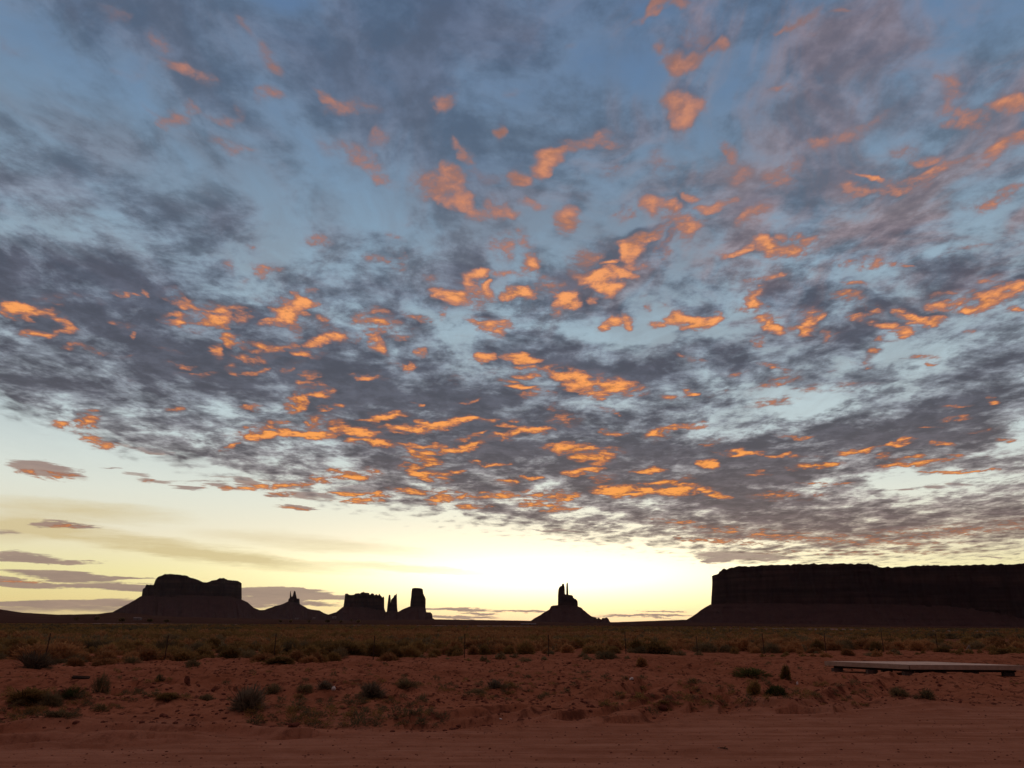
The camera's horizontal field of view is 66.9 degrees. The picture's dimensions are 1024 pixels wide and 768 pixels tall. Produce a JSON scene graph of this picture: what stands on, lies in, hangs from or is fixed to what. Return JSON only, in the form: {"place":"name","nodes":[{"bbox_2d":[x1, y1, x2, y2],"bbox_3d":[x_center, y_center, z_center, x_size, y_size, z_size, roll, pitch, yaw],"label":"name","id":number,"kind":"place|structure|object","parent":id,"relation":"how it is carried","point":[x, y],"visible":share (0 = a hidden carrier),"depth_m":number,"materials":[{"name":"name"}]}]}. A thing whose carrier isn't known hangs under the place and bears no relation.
{"place":"outdoors","nodes":[
{"label":"outdoors","id":0,"kind":"place"},
{"bbox_2d":[0,609,1023,736],"bbox_3d":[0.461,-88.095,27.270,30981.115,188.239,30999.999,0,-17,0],"label":"ground","id":1,"kind":"structure","parent":0,"point":[658,677],"depth_m":19.64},
{"bbox_2d":[1,636,25,647],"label":"desert bush","id":2,"kind":"object","parent":1,"relation":"on","point":[8,643],"visible":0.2,"depth_m":39.50,"materials":[{"name":"plant"}]},
{"bbox_2d":[6,639,27,656],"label":"desert bush","id":3,"kind":"object","parent":1,"relation":"on","point":[13,648],"visible":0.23,"depth_m":33.64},
{"bbox_2d":[0,685,51,703],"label":"desert shrub","id":4,"kind":"object","parent":1,"relation":"on","point":[28,693],"visible":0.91,"depth_m":13.73,"materials":[{"name":"plant"}]},
{"bbox_2d":[2,640,49,660],"bbox_3d":[-19.529,10.838,31.493,1.962,0.872,2.164,2,-17,-5],"label":"desert bush","id":5,"kind":"object","parent":1,"relation":"on","point":[37,646],"visible":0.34,"depth_m":31.22,"materials":[{"name":"plant"}]},
{"bbox_2d":[22,636,46,645],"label":"desert bush","id":6,"kind":"object","parent":1,"relation":"on","point":[30,641],"visible":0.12,"depth_m":36.62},
{"bbox_2d":[13,648,60,668],"bbox_3d":[-15.096,8.771,24.690,1.416,0.713,1.393,10,-20,-28],"label":"desert shrub","id":7,"kind":"object","parent":1,"relation":"on","point":[28,661],"visible":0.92,"depth_m":24.48,"materials":[{"name":"plant"}]},
{"bbox_2d":[37,644,62,661],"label":"desert bush","id":8,"kind":"object","parent":1,"relation":"on","point":[53,652],"visible":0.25,"depth_m":30.99,"materials":[{"name":"plant"}]},
{"bbox_2d":[35,691,67,706],"bbox_3d":[-8.178,5.591,13.790,0.573,0.313,0.569,7,-18,-20],"label":"desert shrub","id":9,"kind":"object","parent":1,"relation":"on","point":[53,699],"visible":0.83,"depth_m":13.72,"materials":[{"name":"plant"}]},
{"bbox_2d":[49,639,82,658],"bbox_3d":[-18.992,11.228,32.775,2.131,0.813,2.190,2,-17,-6],"label":"desert bush","id":10,"kind":"object","parent":1,"relation":"on","point":[61,648],"visible":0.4,"depth_m":32.50,"materials":[{"name":"plant"}]},
{"bbox_2d":[48,709,83,719],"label":"desert shrub","id":11,"kind":"object","parent":1,"relation":"on","point":[61,713],"visible":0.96,"depth_m":12.22,"materials":[{"name":"plant"}]},
{"bbox_2d":[52,638,87,651],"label":"desert bush","id":12,"kind":"object","parent":1,"relation":"on","point":[70,642],"visible":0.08,"depth_m":35.08,"materials":[{"name":"plant"}]},
{"bbox_2d":[59,686,88,698],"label":"desert shrub","id":13,"kind":"object","parent":1,"relation":"on","point":[68,694],"visible":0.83,"depth_m":14.40,"materials":[{"name":"plant"}]},
{"bbox_2d":[65,656,85,666],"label":"desert bush","id":14,"kind":"object","parent":1,"relation":"on","point":[74,661],"visible":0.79,"depth_m":28.32,"materials":[{"name":"plant"}]},
{"bbox_2d":[84,639,103,649],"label":"desert bush","id":15,"kind":"object","parent":1,"relation":"on","point":[92,644],"visible":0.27,"depth_m":40.20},
{"bbox_2d":[90,671,111,694],"bbox_3d":[-8.032,5.816,15.158,0.424,0.501,0.433,-15,-23,40],"label":"desert shrub","id":16,"kind":"object","parent":1,"relation":"on","point":[99,684],"visible":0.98,"depth_m":15.10,"materials":[{"name":"plant"}]},
{"bbox_2d":[89,657,116,665],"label":"desert bush","id":17,"kind":"object","parent":1,"relation":"on","point":[105,661],"visible":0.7,"depth_m":28.31,"materials":[{"name":"plant"}]},
{"bbox_2d":[94,649,120,662],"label":"desert bush","id":18,"kind":"object","parent":1,"relation":"on","point":[108,653],"visible":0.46,"depth_m":31.68,"materials":[{"name":"plant"}]},
{"bbox_2d":[101,643,117,655],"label":"desert bush","id":19,"kind":"object","parent":1,"relation":"on","point":[112,646],"visible":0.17,"depth_m":34.58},
{"bbox_2d":[96,641,130,655],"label":"desert bush","id":20,"kind":"object","parent":1,"relation":"on","point":[120,647],"visible":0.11,"depth_m":37.22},
{"bbox_2d":[110,638,134,651],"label":"desert bush","id":21,"kind":"object","parent":1,"relation":"on","point":[126,644],"visible":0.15,"depth_m":39.18,"materials":[{"name":"plant"}]},
{"bbox_2d":[119,656,142,663],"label":"desert shrub","id":22,"kind":"object","parent":1,"relation":"on","point":[131,660],"visible":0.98,"depth_m":27.29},
{"bbox_2d":[131,638,149,649],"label":"desert bush","id":23,"kind":"object","parent":1,"relation":"on","point":[138,641],"visible":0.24,"depth_m":41.15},
{"bbox_2d":[135,646,160,659],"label":"desert bush","id":24,"kind":"object","parent":1,"relation":"on","point":[149,653],"visible":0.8,"depth_m":32.47,"materials":[{"name":"plant"}]},
{"bbox_2d":[153,636,176,649],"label":"desert bush","id":25,"kind":"object","parent":1,"relation":"on","point":[163,645],"visible":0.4,"depth_m":40.53,"materials":[{"name":"plant"}]},
{"bbox_2d":[158,652,175,660],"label":"desert bush","id":26,"kind":"object","parent":1,"relation":"on","point":[167,654],"visible":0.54,"depth_m":32.52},
{"bbox_2d":[157,645,177,656],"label":"desert bush","id":27,"kind":"object","parent":1,"relation":"on","point":[169,649],"visible":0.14,"depth_m":33.66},
{"bbox_2d":[154,692,181,699],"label":"desert shrub","id":28,"kind":"object","parent":1,"relation":"on","point":[170,696],"visible":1,"depth_m":14.34,"materials":[{"name":"plant"}]},
{"bbox_2d":[170,647,200,660],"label":"desert bush","id":29,"kind":"object","parent":1,"relation":"on","point":[183,654],"visible":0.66,"depth_m":33.27,"materials":[{"name":"plant"}]},
{"bbox_2d":[184,657,200,666],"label":"desert bush","id":30,"kind":"object","parent":1,"relation":"on","point":[191,663],"visible":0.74,"depth_m":28.23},
{"bbox_2d":[114,574,285,618],"bbox_3d":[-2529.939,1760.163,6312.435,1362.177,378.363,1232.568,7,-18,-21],"label":"butte","id":31,"kind":"object","parent":1,"relation":"on","point":[175,595],"visible":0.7,"depth_m":6060.06,"materials":[{"name":"stone"}]},
{"bbox_2d":[195,644,216,658],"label":"desert bush","id":32,"kind":"object","parent":1,"relation":"on","point":[202,648],"visible":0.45,"depth_m":34.43,"materials":[{"name":"plant"}]},
{"bbox_2d":[205,636,220,647],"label":"desert bush","id":33,"kind":"object","parent":1,"relation":"on","point":[216,641],"visible":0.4,"depth_m":46.16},
{"bbox_2d":[215,645,240,658],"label":"desert bush","id":34,"kind":"object","parent":1,"relation":"on","point":[234,652],"visible":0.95,"depth_m":32.69,"materials":[{"name":"plant"}]},
{"bbox_2d":[224,681,272,711],"bbox_3d":[-4.457,5.299,13.183,0.756,0.521,0.834,-10,-20,30],"label":"desert shrub","id":35,"kind":"object","parent":1,"relation":"on","point":[244,700],"visible":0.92,"depth_m":13.07,"materials":[{"name":"plant"}]},
{"bbox_2d":[249,652,275,661],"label":"desert bush","id":36,"kind":"object","parent":1,"relation":"on","point":[260,657],"visible":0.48,"depth_m":30.47,"materials":[{"name":"plant"}]},
{"bbox_2d":[258,639,284,656],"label":"desert bush","id":37,"kind":"object","parent":1,"relation":"on","point":[269,648],"visible":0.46,"depth_m":34.03,"materials":[{"name":"plant"}]},
{"bbox_2d":[263,683,283,694],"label":"desert shrub","id":38,"kind":"object","parent":1,"relation":"on","point":[274,689],"visible":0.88,"depth_m":16.16,"materials":[{"name":"plant"}]},
{"bbox_2d":[260,656,296,664],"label":"desert shrub","id":39,"kind":"object","parent":1,"relation":"on","point":[281,660],"visible":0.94,"depth_m":27.71,"materials":[{"name":"plant"}]},
{"bbox_2d":[280,639,295,652],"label":"desert bush","id":40,"kind":"object","parent":1,"relation":"on","point":[289,647],"visible":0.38,"depth_m":39.36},
{"bbox_2d":[261,591,327,619],"bbox_3d":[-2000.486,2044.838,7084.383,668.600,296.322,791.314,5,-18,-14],"label":"butte","id":41,"kind":"object","parent":1,"relation":"on","point":[292,608],"visible":0.68,"depth_m":6989.43,"materials":[{"name":"stone"}]},
{"bbox_2d":[287,650,304,661],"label":"desert bush","id":42,"kind":"object","parent":1,"relation":"on","point":[295,655],"visible":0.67,"depth_m":30.73,"materials":[{"name":"plant"}]},
{"bbox_2d":[294,683,314,692],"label":"desert shrub","id":43,"kind":"object","parent":1,"relation":"on","point":[306,688],"visible":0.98,"depth_m":16.30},
{"bbox_2d":[298,655,318,662],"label":"desert bush","id":44,"kind":"object","parent":1,"relation":"on","point":[308,659],"visible":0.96,"depth_m":30.21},
{"bbox_2d":[301,642,320,654],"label":"desert bush","id":45,"kind":"object","parent":1,"relation":"on","point":[309,650],"visible":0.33,"depth_m":34.14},
{"bbox_2d":[307,650,323,662],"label":"desert bush","id":46,"kind":"object","parent":1,"relation":"on","point":[320,658],"visible":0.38,"depth_m":31.40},
{"bbox_2d":[315,678,335,689],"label":"desert shrub","id":47,"kind":"object","parent":1,"relation":"on","point":[325,684],"visible":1,"depth_m":16.43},
{"bbox_2d":[327,652,341,660],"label":"desert bush","id":48,"kind":"object","parent":1,"relation":"on","point":[333,656],"visible":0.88,"depth_m":33.68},
{"bbox_2d":[326,641,344,655],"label":"desert bush","id":49,"kind":"object","parent":1,"relation":"on","point":[332,646],"visible":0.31,"depth_m":36.38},
{"bbox_2d":[332,646,348,657],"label":"desert bush","id":50,"kind":"object","parent":1,"relation":"on","point":[340,651],"visible":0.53,"depth_m":35.36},
{"bbox_2d":[337,639,366,655],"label":"desert bush","id":51,"kind":"object","parent":1,"relation":"on","point":[352,648],"visible":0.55,"depth_m":37.06,"materials":[{"name":"plant"}]},
{"bbox_2d":[326,592,385,619],"bbox_3d":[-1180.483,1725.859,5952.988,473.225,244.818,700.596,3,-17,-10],"label":"butte","id":52,"kind":"object","parent":1,"relation":"on","point":[362,606],"visible":0.77,"depth_m":5853.42,"materials":[{"name":"stone"}]},
{"bbox_2d":[352,678,391,697],"bbox_3d":[-2.818,6.100,15.544,0.772,0.394,0.775,-5,-18,17],"label":"desert shrub","id":53,"kind":"object","parent":1,"relation":"on","point":[368,689],"visible":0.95,"depth_m":15.43,"materials":[{"name":"plant"}]},
{"bbox_2d":[364,642,384,656],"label":"desert bush","id":54,"kind":"object","parent":1,"relation":"on","point":[379,651],"visible":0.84,"depth_m":36.36,"materials":[{"name":"plant"}]},
{"bbox_2d":[375,651,400,660],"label":"desert bush","id":55,"kind":"object","parent":1,"relation":"on","point":[390,656],"visible":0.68,"depth_m":31.03,"materials":[{"name":"plant"}]},
{"bbox_2d":[384,594,397,619],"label":"butte","id":56,"kind":"object","parent":1,"relation":"on","point":[391,613],"visible":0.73,"depth_m":5797.52,"materials":[{"name":"stone"}]},
{"bbox_2d":[387,646,401,657],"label":"desert bush","id":57,"kind":"object","parent":1,"relation":"on","point":[394,650],"visible":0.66,"depth_m":35.99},
{"bbox_2d":[395,677,419,688],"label":"desert shrub","id":58,"kind":"object","parent":1,"relation":"on","point":[406,683],"visible":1,"depth_m":17.32,"materials":[{"name":"plant"}]},
{"bbox_2d":[400,643,421,657],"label":"desert bush","id":59,"kind":"object","parent":1,"relation":"on","point":[410,650],"visible":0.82,"depth_m":35.78,"materials":[{"name":"plant"}]},
{"bbox_2d":[396,588,432,619],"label":"butte","id":60,"kind":"object","parent":1,"relation":"on","point":[416,610],"visible":0.76,"depth_m":5709.96,"materials":[{"name":"stone"}]},
{"bbox_2d":[445,644,463,655],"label":"desert bush","id":61,"kind":"object","parent":1,"relation":"on","point":[450,651],"visible":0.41,"depth_m":38.75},
{"bbox_2d":[448,637,463,650],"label":"desert bush","id":62,"kind":"object","parent":1,"relation":"on","point":[453,643],"visible":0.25,"depth_m":42.14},
{"bbox_2d":[466,645,479,654],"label":"desert bush","id":63,"kind":"object","parent":1,"relation":"on","point":[472,649],"visible":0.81,"depth_m":39.05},
{"bbox_2d":[469,638,491,648],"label":"desert bush","id":64,"kind":"object","parent":1,"relation":"on","point":[483,641],"visible":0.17,"depth_m":45.30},
{"bbox_2d":[479,644,491,654],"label":"desert bush","id":65,"kind":"object","parent":1,"relation":"on","point":[484,650],"visible":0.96,"depth_m":38.31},
{"bbox_2d":[484,678,503,689],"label":"desert shrub","id":66,"kind":"object","parent":1,"relation":"on","point":[494,684],"visible":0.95,"depth_m":18.42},
{"bbox_2d":[503,645,513,653],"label":"desert bush","id":67,"kind":"object","parent":1,"relation":"on","point":[509,649],"visible":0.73,"depth_m":38.45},
{"bbox_2d":[3,632,1017,659],"bbox_3d":[5.255,13.280,39.192,67.716,1.458,0.182,7,-18,-21],"label":"wire fence","id":68,"kind":"object","parent":1,"relation":"on","point":[464,653],"visible":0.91,"depth_m":37.01,"materials":[{"name":"metal"}]},
{"bbox_2d":[0,628,1023,665],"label":"distant brush","id":69,"kind":"object","parent":1,"relation":"on","point":[676,647],"visible":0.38,"depth_m":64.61,"materials":[{"name":"plant"}]},
{"bbox_2d":[0,661,1023,728],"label":"dry weeds","id":70,"kind":"object","parent":1,"relation":"on","point":[411,711],"visible":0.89,"depth_m":14.46,"materials":[{"name":"plant"}]},
{"bbox_2d":[0,623,1023,638],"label":"distant brush","id":71,"kind":"object","parent":1,"relation":"on","point":[324,626],"visible":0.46,"depth_m":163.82,"materials":[{"name":"plant"}]},
{"bbox_2d":[0,657,1023,767],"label":"soil clods","id":72,"kind":"object","parent":1,"relation":"on","point":[163,715],"visible":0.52,"depth_m":15.76,"materials":[{"name":"red soil"}]},
{"bbox_2d":[516,638,534,654],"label":"desert bush","id":73,"kind":"object","parent":1,"relation":"on","point":[520,650],"visible":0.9,"depth_m":38.57,"materials":[{"name":"plant"}]},
{"bbox_2d":[559,643,575,652],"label":"desert bush","id":74,"kind":"object","parent":1,"relation":"on","point":[566,648],"visible":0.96,"depth_m":41.48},
{"bbox_2d":[531,583,613,622],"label":"butte","id":75,"kind":"object","parent":1,"relation":"on","point":[567,609],"visible":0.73,"depth_m":4087.53,"materials":[{"name":"stone"}]},
{"bbox_2d":[582,645,597,653],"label":"desert bush","id":76,"kind":"object","parent":1,"relation":"on","point":[587,649],"visible":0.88,"depth_m":40.85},
{"bbox_2d":[594,649,620,659],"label":"desert bush","id":77,"kind":"object","parent":1,"relation":"on","point":[604,655],"visible":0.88,"depth_m":35.06,"materials":[{"name":"plant"}]},
{"bbox_2d":[605,646,620,653],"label":"desert bush","id":78,"kind":"object","parent":1,"relation":"on","point":[616,649],"visible":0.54,"depth_m":40.38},
{"bbox_2d":[624,637,645,650],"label":"desert bush","id":79,"kind":"object","parent":1,"relation":"on","point":[638,643],"visible":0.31,"depth_m":42.90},
{"bbox_2d":[636,655,647,666],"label":"desert shrub","id":80,"kind":"object","parent":1,"relation":"on","point":[641,661],"visible":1,"depth_m":27.99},
{"bbox_2d":[640,639,665,653],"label":"desert bush","id":81,"kind":"object","parent":1,"relation":"on","point":[656,647],"visible":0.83,"depth_m":41.61,"materials":[{"name":"plant"}]},
{"bbox_2d":[661,645,673,653],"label":"desert bush","id":82,"kind":"object","parent":1,"relation":"on","point":[668,649],"visible":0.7,"depth_m":41.72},
{"bbox_2d":[665,636,687,645],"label":"desert bush","id":83,"kind":"object","parent":1,"relation":"on","point":[680,639],"visible":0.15,"depth_m":50.72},
{"bbox_2d":[691,640,718,652],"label":"desert bush","id":84,"kind":"object","parent":1,"relation":"on","point":[706,647],"visible":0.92,"depth_m":44.71,"materials":[{"name":"plant"}]},
{"bbox_2d":[718,643,732,652],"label":"desert bush","id":85,"kind":"object","parent":1,"relation":"on","point":[726,648],"visible":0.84,"depth_m":44.94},
{"bbox_2d":[719,639,740,648],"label":"desert bush","id":86,"kind":"object","parent":1,"relation":"on","point":[731,643],"visible":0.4,"depth_m":47.15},
{"bbox_2d":[734,636,751,650],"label":"desert bush","id":87,"kind":"object","parent":1,"relation":"on","point":[742,642],"visible":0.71,"depth_m":46.72,"materials":[{"name":"plant"}]},
{"bbox_2d":[730,666,773,677],"bbox_3d":[6.848,8.242,22.203,1.447,0.326,1.594,-6,-18,20],"label":"desert shrub","id":88,"kind":"object","parent":1,"relation":"on","point":[753,672],"visible":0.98,"depth_m":22.10,"materials":[{"name":"plant"}]},
{"bbox_2d":[746,679,760,694],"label":"desert shrub","id":89,"kind":"object","parent":1,"relation":"on","point":[753,688],"visible":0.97,"depth_m":16.84,"materials":[{"name":"plant"}]},
{"bbox_2d":[760,641,781,653],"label":"desert bush","id":90,"kind":"object","parent":1,"relation":"on","point":[773,649],"visible":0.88,"depth_m":43.10,"materials":[{"name":"plant"}]},
{"bbox_2d":[761,684,788,695],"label":"desert shrub","id":91,"kind":"object","parent":1,"relation":"on","point":[774,688],"visible":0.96,"depth_m":16.60,"materials":[{"name":"plant"}]},
{"bbox_2d":[778,664,791,680],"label":"desert shrub","id":92,"kind":"object","parent":1,"relation":"on","point":[785,672],"visible":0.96,"depth_m":20.58,"materials":[{"name":"plant"}]},
{"bbox_2d":[785,643,796,652],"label":"desert bush","id":93,"kind":"object","parent":1,"relation":"on","point":[791,649],"visible":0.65,"depth_m":44.14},
{"bbox_2d":[786,639,804,652],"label":"desert bush","id":94,"kind":"object","parent":1,"relation":"on","point":[795,643],"visible":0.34,"depth_m":46.12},
{"bbox_2d":[809,639,824,650],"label":"desert bush","id":95,"kind":"object","parent":1,"relation":"on","point":[816,643],"visible":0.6,"depth_m":48.38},
{"bbox_2d":[826,641,843,650],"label":"desert bush","id":96,"kind":"object","parent":1,"relation":"on","point":[832,647],"visible":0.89,"depth_m":49.04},
{"bbox_2d":[660,563,1023,626],"bbox_3d":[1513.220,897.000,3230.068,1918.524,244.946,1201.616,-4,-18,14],"label":"mesa","id":97,"kind":"structure","parent":1,"relation":"on","point":[981,595],"depth_m":2846.87,"materials":[{"name":"stone"}]},
{"bbox_2d":[840,648,855,655],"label":"desert bush","id":98,"kind":"object","parent":1,"relation":"on","point":[845,651],"visible":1,"depth_m":40.04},
{"bbox_2d":[853,638,873,649],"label":"desert bush","id":99,"kind":"object","parent":1,"relation":"on","point":[862,642],"visible":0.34,"depth_m":51.18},
{"bbox_2d":[869,641,882,651],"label":"desert bush","id":100,"kind":"object","parent":1,"relation":"on","point":[876,645],"visible":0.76,"depth_m":46.34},
{"bbox_2d":[890,638,905,649],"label":"desert bush","id":101,"kind":"object","parent":1,"relation":"on","point":[899,643],"visible":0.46,"depth_m":49.85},
{"bbox_2d":[887,687,912,696],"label":"desert shrub","id":102,"kind":"object","parent":1,"relation":"on","point":[898,692],"visible":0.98,"depth_m":16.79,"materials":[{"name":"plant"}]},
{"bbox_2d":[907,639,927,650],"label":"desert bush","id":103,"kind":"object","parent":1,"relation":"on","point":[916,646],"visible":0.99,"depth_m":47.52,"materials":[{"name":"plant"}]},
{"bbox_2d":[908,687,936,699],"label":"desert shrub","id":104,"kind":"object","parent":1,"relation":"on","point":[925,694],"visible":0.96,"depth_m":16.27,"materials":[{"name":"plant"}]},
{"bbox_2d":[824,661,1023,675],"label":"platform","id":105,"kind":"structure","parent":1,"relation":"on","point":[907,668],"depth_m":26.45,"materials":[{"name":"concrete"}]},
{"bbox_2d":[914,638,934,648],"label":"desert bush","id":106,"kind":"object","parent":1,"relation":"on","point":[926,642],"visible":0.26,"depth_m":52.49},
{"bbox_2d":[932,646,951,652],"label":"desert bush","id":107,"kind":"object","parent":1,"relation":"on","point":[941,649],"visible":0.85,"depth_m":46.26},
{"bbox_2d":[968,640,984,649],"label":"desert bush","id":108,"kind":"object","parent":1,"relation":"on","point":[974,644],"visible":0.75,"depth_m":51.19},
{"bbox_2d":[993,636,1009,647],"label":"desert bush","id":109,"kind":"object","parent":1,"relation":"on","point":[999,641],"visible":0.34,"depth_m":51.51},
{"bbox_2d":[0,698,1023,767],"bbox_3d":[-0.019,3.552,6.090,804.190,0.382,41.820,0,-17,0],"label":"dirt road","id":110,"kind":"structure","parent":0,"point":[792,735],"depth_m":10.87,"materials":[{"name":"soil"}]},
{"bbox_2d":[0,0,1023,621],"label":"sky","id":111,"kind":"structure","parent":0,"point":[487,308],"materials":[{"name":"blue"}]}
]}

